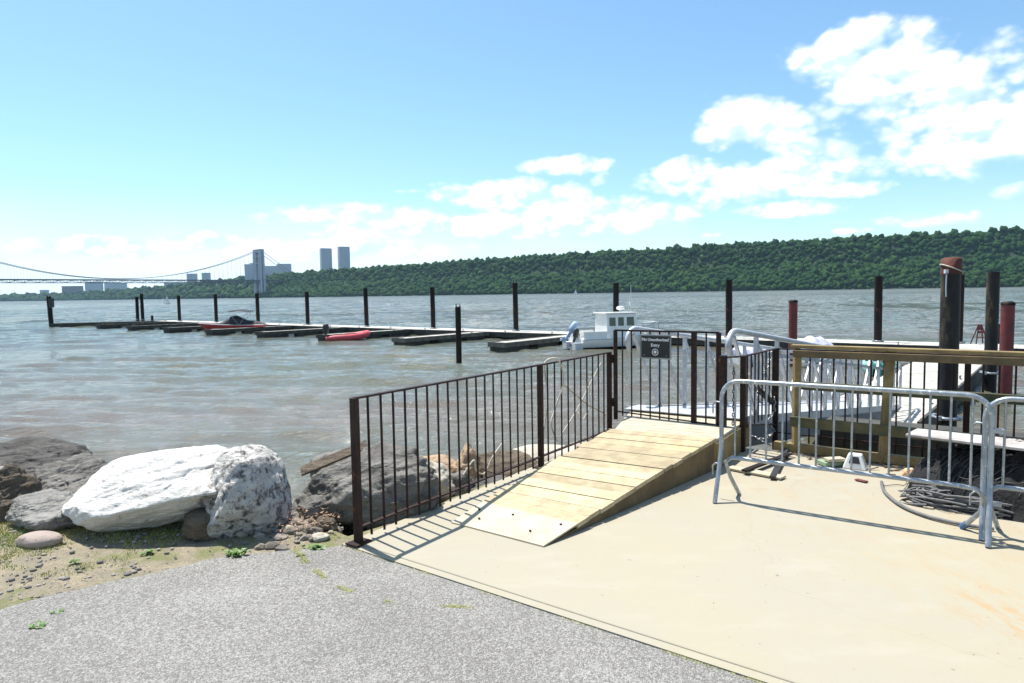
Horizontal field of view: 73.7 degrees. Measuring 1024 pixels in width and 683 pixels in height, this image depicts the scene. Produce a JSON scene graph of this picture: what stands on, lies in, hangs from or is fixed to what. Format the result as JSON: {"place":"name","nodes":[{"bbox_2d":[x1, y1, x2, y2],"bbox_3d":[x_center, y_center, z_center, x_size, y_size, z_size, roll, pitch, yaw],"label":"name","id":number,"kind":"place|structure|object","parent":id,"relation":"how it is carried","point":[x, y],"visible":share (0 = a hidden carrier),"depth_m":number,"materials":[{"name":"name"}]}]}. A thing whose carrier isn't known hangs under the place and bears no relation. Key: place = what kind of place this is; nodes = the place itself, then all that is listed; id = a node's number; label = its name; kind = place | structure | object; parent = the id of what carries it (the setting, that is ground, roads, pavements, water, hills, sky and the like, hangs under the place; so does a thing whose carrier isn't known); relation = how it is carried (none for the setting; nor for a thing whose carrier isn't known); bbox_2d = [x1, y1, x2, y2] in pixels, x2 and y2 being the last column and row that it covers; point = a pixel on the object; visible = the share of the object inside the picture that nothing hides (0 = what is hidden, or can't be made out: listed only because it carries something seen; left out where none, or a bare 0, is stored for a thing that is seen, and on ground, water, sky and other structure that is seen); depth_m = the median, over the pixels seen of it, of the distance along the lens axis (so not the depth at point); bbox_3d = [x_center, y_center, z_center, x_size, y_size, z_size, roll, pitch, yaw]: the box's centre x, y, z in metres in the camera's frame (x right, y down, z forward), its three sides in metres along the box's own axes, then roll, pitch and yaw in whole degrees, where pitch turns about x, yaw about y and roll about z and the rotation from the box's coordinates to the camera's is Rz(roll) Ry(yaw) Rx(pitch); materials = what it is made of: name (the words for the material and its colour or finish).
{"place":"outdoors","nodes":[
{"label":"outdoors","id":0,"kind":"place"},
{"bbox_2d":[0,520,216,577],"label":"grass","id":1,"kind":"structure","parent":0,"point":[64,533],"depth_m":5.23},
{"bbox_2d":[0,448,576,608],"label":"ground","id":2,"kind":"structure","parent":0,"point":[199,551],"depth_m":4.87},
{"bbox_2d":[0,462,43,522],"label":"boulder","id":3,"kind":"object","parent":2,"relation":"on","point":[16,481],"visible":0.43,"depth_m":5.81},
{"bbox_2d":[15,531,62,548],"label":"cobble","id":4,"kind":"object","parent":2,"relation":"on","point":[37,539],"visible":0.94,"depth_m":5.07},
{"bbox_2d":[5,488,78,531],"bbox_3d":[-3.789,1.416,5.620,0.730,0.339,0.509,2,5,34],"label":"boulder","id":5,"kind":"object","parent":2,"relation":"on","point":[38,511],"visible":0.68,"depth_m":5.47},
{"bbox_2d":[0,436,91,475],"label":"boulder","id":6,"kind":"object","parent":2,"relation":"on","point":[29,455],"visible":0.26,"depth_m":7.39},
{"bbox_2d":[33,453,106,493],"bbox_3d":[-4.267,1.454,6.623,0.853,0.678,0.710,-1,4,0],"label":"boulder","id":7,"kind":"object","parent":2,"relation":"on","point":[73,474],"visible":0.28,"depth_m":6.57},
{"bbox_2d":[61,445,225,531],"bbox_3d":[-2.790,1.194,5.538,1.684,0.636,0.912,-1,4,0],"label":"boulder","id":8,"kind":"object","parent":2,"relation":"on","point":[159,488],"visible":0.77,"depth_m":5.25,"materials":[{"name":"stone"}]},
{"bbox_2d":[0,508,343,599],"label":"gravel","id":9,"kind":"structure","parent":2,"relation":"on","point":[126,573],"depth_m":4.85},
{"bbox_2d":[180,507,218,540],"bbox_3d":[-2.343,1.407,5.280,0.405,0.266,0.357,-3,5,-31],"label":"rock","id":10,"kind":"object","parent":2,"relation":"on","point":[195,524],"visible":0.59,"depth_m":5.12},
{"bbox_2d":[224,548,249,558],"bbox_3d":[-1.942,1.500,4.827,0.197,0.045,0.157,1,4,25],"label":"weed","id":11,"kind":"object","parent":2,"relation":"on","point":[236,552],"visible":0.94,"depth_m":4.83,"materials":[{"name":"green plant"}]},
{"bbox_2d":[205,444,291,538],"bbox_3d":[-2.064,1.243,5.420,0.503,0.834,0.779,2,5,31],"label":"boulder","id":12,"kind":"object","parent":2,"relation":"on","point":[250,482],"visible":0.83,"depth_m":5.20,"materials":[{"name":"white stone"}]},
{"bbox_2d":[235,517,342,550],"bbox_3d":[-1.739,1.576,5.409,0.775,0.307,1.038,-1,4,0],"label":"rubble","id":13,"kind":"object","parent":2,"relation":"on","point":[278,535],"visible":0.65,"depth_m":5.23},
{"bbox_2d":[269,502,341,539],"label":"dry leaves","id":14,"kind":"object","parent":13,"relation":"on","point":[299,509],"visible":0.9,"depth_m":5.35,"materials":[{"name":"brown plant"}]},
{"bbox_2d":[302,495,327,519],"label":"rock","id":15,"kind":"object","parent":13,"relation":"on","point":[311,504],"visible":0.7,"depth_m":5.60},
{"bbox_2d":[312,516,336,530],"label":"rock","id":16,"kind":"object","parent":13,"relation":"on","point":[327,520],"visible":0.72,"depth_m":5.34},
{"bbox_2d":[311,532,329,541],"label":"rock","id":17,"kind":"object","parent":2,"relation":"on","point":[319,537],"visible":0.98,"depth_m":5.11,"materials":[{"name":"stone"}]},
{"bbox_2d":[310,449,350,478],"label":"boulder","id":18,"kind":"object","parent":2,"relation":"on","point":[320,456],"visible":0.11,"depth_m":6.48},
{"bbox_2d":[300,440,366,475],"bbox_3d":[-1.639,1.074,6.290,0.621,0.288,0.091,-2,4,-10],"label":"driftwood plank","id":19,"kind":"object","parent":18,"relation":"on","point":[323,462],"visible":0.8,"depth_m":6.27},
{"bbox_2d":[295,442,438,535],"bbox_3d":[-1.267,1.360,5.902,1.303,0.911,0.795,-1,4,0],"label":"boulder","id":20,"kind":"object","parent":2,"relation":"on","point":[332,484],"visible":0.52,"depth_m":5.66,"materials":[{"name":"stone"}]},
{"bbox_2d":[422,454,457,472],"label":"boulder","id":21,"kind":"object","parent":2,"relation":"on","point":[444,460],"visible":0.09,"depth_m":7.97,"materials":[{"name":"beige stone"}]},
{"bbox_2d":[426,459,454,502],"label":"boulder","id":22,"kind":"object","parent":2,"relation":"on","point":[444,478],"visible":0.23,"depth_m":6.77,"materials":[{"name":"stone"}]},
{"bbox_2d":[438,470,474,504],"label":"boulder","id":23,"kind":"object","parent":2,"relation":"on","point":[464,479],"visible":0.13,"depth_m":7.11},
{"bbox_2d":[455,442,480,479],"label":"boulder","id":24,"kind":"object","parent":2,"relation":"on","point":[463,460],"visible":0.14,"depth_m":7.81,"materials":[{"name":"beige stone"}]},
{"bbox_2d":[470,475,505,491],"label":"boulder","id":25,"kind":"object","parent":2,"relation":"on","point":[491,479],"visible":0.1,"depth_m":7.29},
{"bbox_2d":[478,450,537,477],"bbox_3d":[-0.042,1.742,8.088,1.034,0.856,0.818,-1,4,0],"label":"boulder","id":26,"kind":"object","parent":2,"relation":"on","point":[498,462],"visible":0.15,"depth_m":8.03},
{"bbox_2d":[513,444,573,461],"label":"boulder","id":27,"kind":"object","parent":2,"relation":"on","point":[535,447],"visible":0.09,"depth_m":9.62,"materials":[{"name":"stone"}]},
{"bbox_2d":[342,543,789,682],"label":"kerb strip","id":28,"kind":"object","parent":2,"relation":"on","point":[705,659],"visible":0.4,"depth_m":3.75,"materials":[{"name":"concrete"}]},
{"bbox_2d":[343,545,761,682],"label":"joint moss","id":29,"kind":"object","parent":28,"relation":"on","point":[685,658],"visible":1,"depth_m":3.44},
{"bbox_2d":[615,405,752,468],"bbox_3d":[1.829,2.076,7.892,1.485,2.388,1.520,2,5,33],"label":"landing","id":30,"kind":"object","parent":2,"relation":"on","point":[633,422],"visible":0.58,"depth_m":7.60,"materials":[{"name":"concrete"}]},
{"bbox_2d":[353,448,1023,682],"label":"concrete pad","id":31,"kind":"object","parent":2,"relation":"on","point":[799,575],"visible":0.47,"depth_m":4.36,"materials":[{"name":"concrete"}]},
{"bbox_2d":[345,352,611,547],"bbox_3d":[0.031,0.797,6.630,0.120,1.071,4.260,2,5,34],"label":"ramp railing","id":32,"kind":"object","parent":31,"relation":"on","point":[359,540],"visible":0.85,"depth_m":5.94,"materials":[{"name":"metal"}]},
{"bbox_2d":[463,443,501,474],"bbox_3d":[-0.298,1.216,6.929,0.051,0.289,0.562,3,6,44],"label":"white rope","id":33,"kind":"object","parent":32,"relation":"attached to","point":[474,461],"visible":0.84,"depth_m":6.94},
{"bbox_2d":[544,357,564,441],"bbox_3d":[0.438,0.627,7.226,0.085,0.925,0.350,2,5,38],"label":"white rope","id":34,"kind":"object","parent":32,"relation":"hanging from","point":[548,392],"visible":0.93,"depth_m":7.25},
{"bbox_2d":[563,363,605,431],"bbox_3d":[0.828,0.635,7.846,0.018,0.710,1.077,2,5,34],"label":"white rope","id":35,"kind":"object","parent":32,"relation":"attached to","point":[589,405],"visible":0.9,"depth_m":7.87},
{"bbox_2d":[610,329,720,425],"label":"gate","id":36,"kind":"structure","parent":32,"relation":"attached to","point":[614,361],"depth_m":7.81,"materials":[{"name":"metal"}]},
{"bbox_2d":[640,334,670,359],"bbox_3d":[1.661,0.061,7.908,0.385,0.285,0.024,2,5,37],"label":"sign","id":37,"kind":"object","parent":36,"relation":"attached to","point":[654,346],"visible":1,"depth_m":7.90,"materials":[{"name":"metal"}]},
{"bbox_2d":[451,429,716,546],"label":"wooden ramp","id":38,"kind":"structure","parent":31,"relation":"on","point":[602,476],"depth_m":5.91,"materials":[{"name":"brown wood"}]},
{"bbox_2d":[729,465,785,479],"bbox_3d":[2.377,1.276,6.661,0.120,0.020,0.554,-5,6,-43],"label":"loose plank","id":39,"kind":"object","parent":31,"relation":"on","point":[756,472],"visible":0.78,"depth_m":6.62,"materials":[{"name":"brown wood"}]},
{"bbox_2d":[769,448,788,478],"bbox_3d":[2.808,1.223,7.111,0.050,0.040,1.545,1,5,28],"label":"loose plank","id":40,"kind":"object","parent":31,"relation":"on","point":[775,471],"visible":0.54,"depth_m":6.69,"materials":[{"name":"grey wood"}]},
{"bbox_2d":[741,453,791,471],"bbox_3d":[2.607,1.227,6.959,0.968,0.020,0.060,-5,6,-43],"label":"iron strip","id":41,"kind":"object","parent":40,"relation":"on","point":[754,466],"visible":0.89,"depth_m":6.82,"materials":[{"name":"metal"}]},
{"bbox_2d":[817,459,844,466],"bbox_3d":[3.273,1.231,6.962,0.274,0.040,0.160,-2,4,-11],"label":"loose plank","id":42,"kind":"object","parent":31,"relation":"on","point":[822,462],"visible":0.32,"depth_m":6.89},
{"bbox_2d":[823,456,845,461],"bbox_3d":[3.261,1.191,6.902,0.185,0.030,0.100,-1,4,-7],"label":"loose plank","id":43,"kind":"object","parent":42,"relation":"on","point":[836,459],"visible":0.99,"depth_m":6.87,"materials":[{"name":"white wood"}]},
{"bbox_2d":[776,450,914,474],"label":"twigs and chips","id":44,"kind":"object","parent":31,"relation":"on","point":[886,465],"visible":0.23,"depth_m":6.96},
{"bbox_2d":[843,452,867,470],"bbox_3d":[3.433,1.193,6.828,0.212,0.150,0.135,2,5,34],"label":"plastic crate","id":45,"kind":"object","parent":31,"relation":"on","point":[859,462],"visible":0.95,"depth_m":6.78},
{"bbox_2d":[712,379,1003,547],"bbox_3d":[2.585,0.863,5.350,2.049,1.055,0.399,2,5,35],"label":"crowd barrier","id":46,"kind":"object","parent":31,"relation":"on","point":[988,501],"visible":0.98,"depth_m":5.19,"materials":[{"name":"metal"}]},
{"bbox_2d":[718,348,1023,456],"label":"landing railing","id":47,"kind":"object","parent":31,"relation":"on","point":[722,376],"visible":0.69,"depth_m":7.65,"materials":[{"name":"metal"}]},
{"bbox_2d":[751,396,775,445],"bbox_3d":[3.111,0.961,8.251,0.428,0.552,0.218,-3,5,-31],"label":"chain","id":48,"kind":"object","parent":47,"relation":"hanging from","point":[769,435],"visible":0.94,"depth_m":8.35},
{"bbox_2d":[821,416,1023,467],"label":"fender beam","id":49,"kind":"structure","parent":47,"relation":"attached to","point":[903,450],"depth_m":7.91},
{"bbox_2d":[773,344,1023,466],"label":"timber rail","id":50,"kind":"object","parent":31,"relation":"on","point":[890,356],"visible":0.73,"depth_m":6.93,"materials":[{"name":"wood"}]},
{"bbox_2d":[880,480,993,530],"bbox_3d":[3.317,1.336,5.621,0.320,0.028,1.285,-1,4,-6],"label":"black hose","id":51,"kind":"object","parent":31,"relation":"on","point":[891,498],"visible":0.9,"depth_m":5.35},
{"bbox_2d":[884,433,1023,522],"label":"net heap","id":52,"kind":"object","parent":31,"relation":"on","point":[1014,464],"visible":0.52,"depth_m":5.54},
{"bbox_2d":[906,428,1023,443],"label":"weathered board","id":53,"kind":"object","parent":52,"relation":"on","point":[917,433],"visible":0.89,"depth_m":5.96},
{"bbox_2d":[922,433,1023,450],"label":"weathered board","id":54,"kind":"object","parent":53,"relation":"on","point":[977,441],"visible":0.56,"depth_m":5.54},
{"bbox_2d":[899,485,1013,516],"bbox_3d":[3.641,1.300,5.529,0.884,0.164,0.302,2,5,34],"label":"cable coil","id":55,"kind":"object","parent":31,"relation":"on","point":[933,497],"visible":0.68,"depth_m":5.53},
{"bbox_2d":[969,396,1023,540],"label":"crowd barrier","id":56,"kind":"object","parent":31,"relation":"on","point":[984,452],"visible":0.81,"depth_m":4.88,"materials":[{"name":"metal"}]},
{"bbox_2d":[625,326,901,446],"bbox_3d":[5.313,0.829,12.416,1.412,2.668,10.486,2,5,39],"label":"gangway","id":57,"kind":"object","parent":2,"relation":"on","point":[758,431],"visible":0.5,"depth_m":10.45,"materials":[{"name":"metal"}]},
{"bbox_2d":[0,545,758,682],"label":"asphalt","id":58,"kind":"structure","parent":0,"point":[286,616],"depth_m":3.67,"materials":[{"name":"asphalt"}]},
{"bbox_2d":[291,548,472,608],"bbox_3d":[-0.977,1.524,4.328,1.674,0.004,0.316,2,5,35],"label":"moss","id":59,"kind":"object","parent":58,"relation":"on","point":[340,586],"visible":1,"depth_m":4.42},
{"bbox_2d":[0,287,1023,506],"bbox_3d":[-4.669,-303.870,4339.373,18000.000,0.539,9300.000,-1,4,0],"label":"river","id":60,"kind":"structure","parent":0,"point":[108,396],"depth_m":31.59,"materials":[{"name":"liquid"}]},
{"bbox_2d":[46,296,53,326],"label":"mooring pile","id":61,"kind":"object","parent":60,"relation":"in","point":[50,302],"visible":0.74,"depth_m":82.62,"materials":[{"name":"wood"}]},
{"bbox_2d":[50,321,153,326],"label":"floating boom","id":62,"kind":"object","parent":60,"relation":"on","point":[72,324],"visible":0.64,"depth_m":83.70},
{"bbox_2d":[95,321,173,328],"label":"finger dock","id":63,"kind":"object","parent":60,"relation":"on","point":[109,326],"visible":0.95,"depth_m":77.89,"materials":[{"name":"grey wood"}]},
{"bbox_2d":[140,293,145,320],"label":"mooring pile","id":64,"kind":"object","parent":60,"relation":"in","point":[142,308],"visible":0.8,"depth_m":90.88,"materials":[{"name":"metal"}]},
{"bbox_2d":[126,323,199,330],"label":"finger dock","id":65,"kind":"object","parent":60,"relation":"on","point":[145,327],"visible":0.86,"depth_m":72.51,"materials":[{"name":"grey wood"}]},
{"bbox_2d":[162,326,203,332],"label":"finger dock","id":66,"kind":"object","parent":60,"relation":"on","point":[171,329],"visible":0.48,"depth_m":66.36,"materials":[{"name":"grey wood"}]},
{"bbox_2d":[213,294,218,321],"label":"mooring pile","id":67,"kind":"object","parent":60,"relation":"in","point":[215,309],"visible":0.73,"depth_m":78.41,"materials":[{"name":"wood"}]},
{"bbox_2d":[198,309,266,328],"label":"speedboat","id":68,"kind":"object","parent":60,"relation":"on","point":[235,321],"visible":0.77,"depth_m":64.16,"materials":[{"name":"red plastic"}]},
{"bbox_2d":[204,325,293,335],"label":"finger dock","id":69,"kind":"object","parent":60,"relation":"on","point":[224,331],"visible":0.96,"depth_m":62.30,"materials":[{"name":"grey wood"}]},
{"bbox_2d":[255,293,259,321],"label":"mooring pile","id":70,"kind":"object","parent":60,"relation":"in","point":[257,307],"visible":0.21,"depth_m":72.71,"materials":[{"name":"metal"}]},
{"bbox_2d":[255,327,347,337],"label":"finger dock","id":71,"kind":"object","parent":60,"relation":"on","point":[286,333],"visible":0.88,"depth_m":57.05,"materials":[{"name":"grey wood"}]},
{"bbox_2d":[305,292,310,324],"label":"mooring pile","id":72,"kind":"object","parent":60,"relation":"in","point":[307,308],"visible":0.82,"depth_m":66.97,"materials":[{"name":"wood"}]},
{"bbox_2d":[322,324,369,340],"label":"inflatable raft","id":73,"kind":"object","parent":60,"relation":"on","point":[357,335],"visible":0.83,"depth_m":49.84,"materials":[{"name":"red rubber"}]},
{"bbox_2d":[316,329,411,340],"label":"finger dock","id":74,"kind":"object","parent":60,"relation":"on","point":[386,333],"visible":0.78,"depth_m":53.24,"materials":[{"name":"grey wood"}]},
{"bbox_2d":[363,287,369,326],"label":"mooring pile","id":75,"kind":"object","parent":60,"relation":"in","point":[365,297],"visible":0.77,"depth_m":61.20,"materials":[{"name":"metal"}]},
{"bbox_2d":[430,287,436,328],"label":"mooring pile","id":76,"kind":"object","parent":60,"relation":"in","point":[432,303],"visible":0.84,"depth_m":55.78,"materials":[{"name":"metal"}]},
{"bbox_2d":[391,331,488,345],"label":"finger dock","id":77,"kind":"object","parent":60,"relation":"on","point":[432,338],"visible":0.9,"depth_m":46.47,"materials":[{"name":"grey wood"}]},
{"bbox_2d":[455,304,461,362],"bbox_3d":[-2.534,0.582,32.566,0.272,4.717,0.272,-1,4,0],"label":"mooring pile","id":78,"kind":"object","parent":60,"relation":"in","point":[458,334],"visible":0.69,"depth_m":32.39,"materials":[{"name":"metal"}]},
{"bbox_2d":[512,281,519,330],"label":"mooring pile","id":79,"kind":"object","parent":60,"relation":"in","point":[515,306],"visible":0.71,"depth_m":50.22,"materials":[{"name":"metal"}]},
{"bbox_2d":[488,334,567,352],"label":"finger dock","id":80,"kind":"object","parent":60,"relation":"on","point":[503,346],"visible":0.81,"depth_m":40.25,"materials":[{"name":"grey wood"}]},
{"bbox_2d":[154,320,1023,352],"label":"cross dock","id":81,"kind":"object","parent":60,"relation":"on","point":[510,334],"visible":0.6,"depth_m":47.47,"materials":[{"name":"grey wood"}]},
{"bbox_2d":[970,324,984,343],"bbox_3d":[22.668,-0.360,33.082,0.657,0.966,0.455,-1,4,0],"label":"folding stand","id":82,"kind":"object","parent":81,"relation":"on","point":[979,327],"visible":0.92,"depth_m":33.03,"materials":[{"name":"red metal"}]},
{"bbox_2d":[560,306,658,349],"bbox_3d":[5.845,-1.369,40.375,6.522,3.962,2.102,-2,4,-20],"label":"pilothouse boat","id":83,"kind":"object","parent":60,"relation":"on","point":[606,325],"visible":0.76,"depth_m":39.60,"materials":[{"name":"white plastic"}]},
{"bbox_2d":[613,283,618,311],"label":"mooring pile","id":84,"kind":"object","parent":60,"relation":"in","point":[615,295],"visible":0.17,"depth_m":44.80,"materials":[{"name":"wood"}]},
{"bbox_2d":[724,280,731,337],"bbox_3d":[12.785,-0.736,40.216,0.589,5.795,0.588,-1,4,0],"label":"mooring pile","id":85,"kind":"object","parent":60,"relation":"in","point":[728,305],"visible":0.47,"depth_m":39.97,"materials":[{"name":"wood"}]},
{"bbox_2d":[729,343,771,364],"bbox_3d":[10.889,0.647,30.660,1.850,1.145,1.640,-1,4,-9],"label":"covered dinghy","id":86,"kind":"object","parent":60,"relation":"on","point":[749,351],"visible":0.16,"depth_m":30.22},
{"bbox_2d":[788,300,797,366],"bbox_3d":[12.055,0.577,29.327,0.371,4.737,0.371,-1,4,0],"label":"mooring pile","id":87,"kind":"object","parent":60,"relation":"in","point":[793,312],"visible":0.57,"depth_m":29.09,"materials":[{"name":"red metal"}]},
{"bbox_2d":[786,336,835,362],"bbox_3d":[13.570,0.469,30.149,2.250,1.490,1.640,-1,4,-9],"label":"covered dinghy","id":88,"kind":"object","parent":60,"relation":"on","point":[819,340],"visible":0.24,"depth_m":29.75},
{"bbox_2d":[862,360,876,375],"bbox_3d":[14.017,0.911,26.646,0.760,0.690,3.000,1,5,28],"label":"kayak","id":89,"kind":"object","parent":60,"relation":"on","point":[865,362],"visible":0.23,"depth_m":25.68,"materials":[{"name":"teal plastic"}]},
{"bbox_2d":[871,276,883,341],"bbox_3d":[18.880,-0.467,35.219,0.589,5.778,0.589,-1,4,0],"label":"mooring pile","id":90,"kind":"object","parent":60,"relation":"in","point":[878,292],"visible":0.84,"depth_m":34.99,"materials":[{"name":"metal"}]},
{"bbox_2d":[819,347,998,434],"bbox_3d":[14.353,1.327,23.069,2.280,0.955,21.700,2,5,39],"label":"walkway dock","id":91,"kind":"object","parent":60,"relation":"on","point":[931,375],"visible":0.24,"depth_m":19.74,"materials":[{"name":"wood"}]},
{"bbox_2d":[931,257,963,426],"bbox_3d":[8.999,1.175,14.108,0.566,5.787,0.566,-1,4,0],"label":"mooring pile","id":92,"kind":"object","parent":60,"relation":"in","point":[951,271],"visible":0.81,"depth_m":13.88,"materials":[{"name":"metal"}]},
{"bbox_2d":[959,274,964,343],"bbox_3d":[21.973,-0.396,33.580,0.570,5.774,0.570,-1,4,0],"label":"mooring pile","id":93,"kind":"object","parent":60,"relation":"in","point":[962,306],"visible":0.36,"depth_m":33.33,"materials":[{"name":"wood"}]},
{"bbox_2d":[979,272,1000,391],"bbox_3d":[15.012,0.645,21.415,0.561,5.629,0.561,-1,4,0],"label":"mooring pile","id":94,"kind":"object","parent":60,"relation":"in","point":[992,317],"visible":0.55,"depth_m":21.21,"materials":[{"name":"metal"}]},
{"bbox_2d":[998,301,1015,393],"bbox_3d":[14.124,1.228,19.551,0.356,4.756,0.356,-1,4,0],"label":"mooring pile","id":95,"kind":"object","parent":60,"relation":"in","point":[1007,324],"visible":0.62,"depth_m":19.36,"materials":[{"name":"red metal"}]},
{"bbox_2d":[0,235,1023,301],"bbox_3d":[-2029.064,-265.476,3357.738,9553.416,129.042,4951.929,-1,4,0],"label":"hills","id":96,"kind":"structure","parent":0,"point":[1010,253],"depth_m":1735.67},
{"bbox_2d":[62,286,83,294],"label":"apartment tower","id":97,"kind":"structure","parent":96,"relation":"on","point":[71,289],"depth_m":4260.77,"materials":[{"name":"concrete"}]},
{"bbox_2d":[85,282,103,291],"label":"apartment tower","id":98,"kind":"structure","parent":96,"relation":"on","point":[94,286],"depth_m":4265.82,"materials":[{"name":"concrete"}]},
{"bbox_2d":[0,272,275,300],"bbox_3d":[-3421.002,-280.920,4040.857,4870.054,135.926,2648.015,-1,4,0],"label":"distant wood","id":99,"kind":"object","parent":96,"relation":"on","point":[183,291],"visible":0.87,"depth_m":3552.06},
{"bbox_2d":[245,263,252,279],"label":"apartment tower","id":100,"kind":"structure","parent":96,"relation":"on","point":[249,272],"depth_m":2868.04,"materials":[{"name":"concrete"}]},
{"bbox_2d":[265,266,276,274],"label":"apartment tower","id":101,"kind":"structure","parent":96,"relation":"on","point":[270,270],"depth_m":2970.01,"materials":[{"name":"concrete"}]},
{"bbox_2d":[277,264,291,273],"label":"apartment tower","id":102,"kind":"structure","parent":96,"relation":"on","point":[287,266],"depth_m":2889.33,"materials":[{"name":"concrete"}]},
{"bbox_2d":[319,248,331,269],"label":"apartment tower","id":103,"kind":"structure","parent":96,"relation":"on","point":[325,258],"depth_m":2669.49,"materials":[{"name":"concrete"}]},
{"bbox_2d":[337,246,349,268],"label":"apartment tower","id":104,"kind":"structure","parent":96,"relation":"on","point":[343,253],"depth_m":2669.27,"materials":[{"name":"concrete"}]},
{"bbox_2d":[226,225,1023,297],"bbox_3d":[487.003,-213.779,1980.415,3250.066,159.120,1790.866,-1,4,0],"label":"wooded ridge","id":105,"kind":"structure","parent":96,"relation":"on","point":[343,281],"depth_m":1798.65,"materials":[{"name":"green plant"}]},
{"bbox_2d":[0,0,1023,294],"label":"sky","id":106,"kind":"structure","parent":0,"point":[141,139],"materials":[{"name":"blue"}]},
{"label":"river bed","id":107,"kind":"structure","parent":0,"visible":0},
{"bbox_2d":[0,249,292,293],"bbox_3d":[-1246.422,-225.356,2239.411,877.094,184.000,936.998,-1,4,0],"label":"suspension bridge","id":108,"kind":"structure","parent":107,"relation":"on","point":[259,280],"depth_m":2410.06,"materials":[{"name":"metal"}]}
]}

